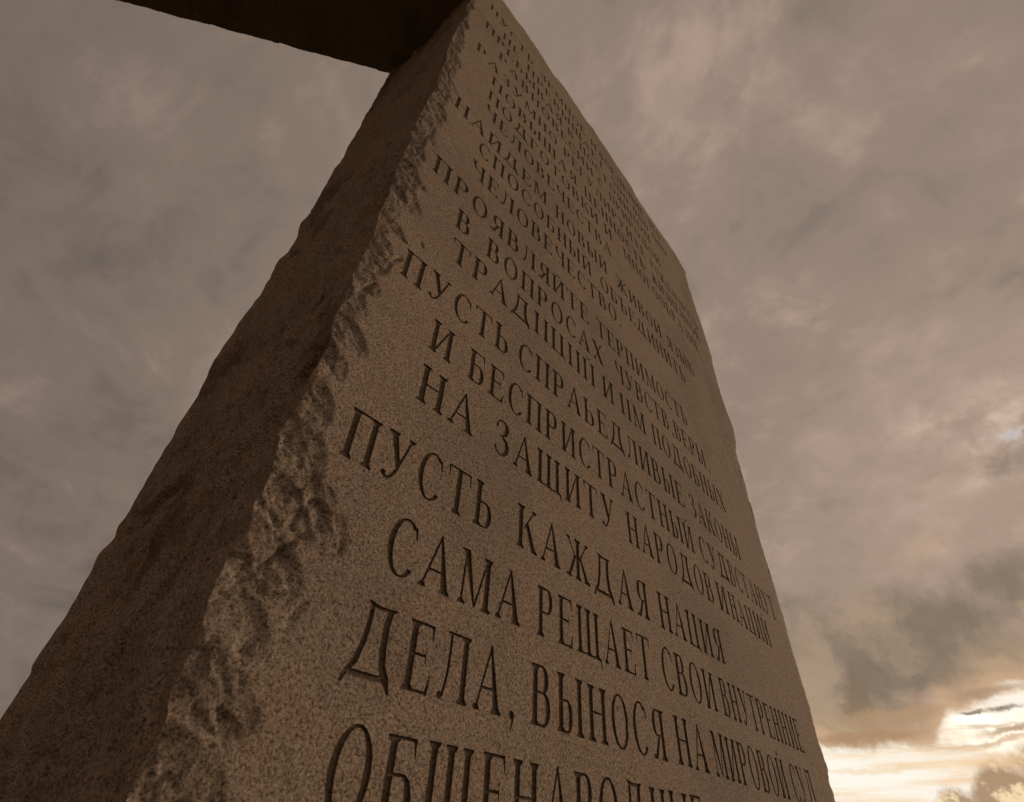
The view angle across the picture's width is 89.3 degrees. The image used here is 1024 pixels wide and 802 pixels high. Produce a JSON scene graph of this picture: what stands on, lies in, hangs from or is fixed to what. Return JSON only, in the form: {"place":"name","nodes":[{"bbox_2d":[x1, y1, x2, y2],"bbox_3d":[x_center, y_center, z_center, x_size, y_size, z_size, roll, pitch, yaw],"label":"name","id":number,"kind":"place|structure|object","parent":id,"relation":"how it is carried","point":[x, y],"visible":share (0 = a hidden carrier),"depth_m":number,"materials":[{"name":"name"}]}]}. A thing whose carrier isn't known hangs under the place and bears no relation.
{"place":"outdoors","nodes":[
{"label":"outdoors","id":0,"kind":"place"},
{"bbox_2d":[0,0,834,801],"bbox_3d":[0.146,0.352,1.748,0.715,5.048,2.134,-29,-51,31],"label":"standing stone","id":1,"kind":"object","parent":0,"point":[442,494],"visible":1,"depth_m":0.97,"materials":[{"name":"stone"}]},
{"bbox_2d":[117,0,462,72],"bbox_3d":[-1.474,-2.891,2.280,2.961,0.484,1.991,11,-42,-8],"label":"capstone","id":2,"kind":"object","parent":1,"relation":"on","point":[387,36],"visible":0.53,"depth_m":2.82,"materials":[{"name":"stone"}]},
{"bbox_2d":[0,0,1023,801],"label":"sky","id":3,"kind":"structure","parent":0,"point":[836,187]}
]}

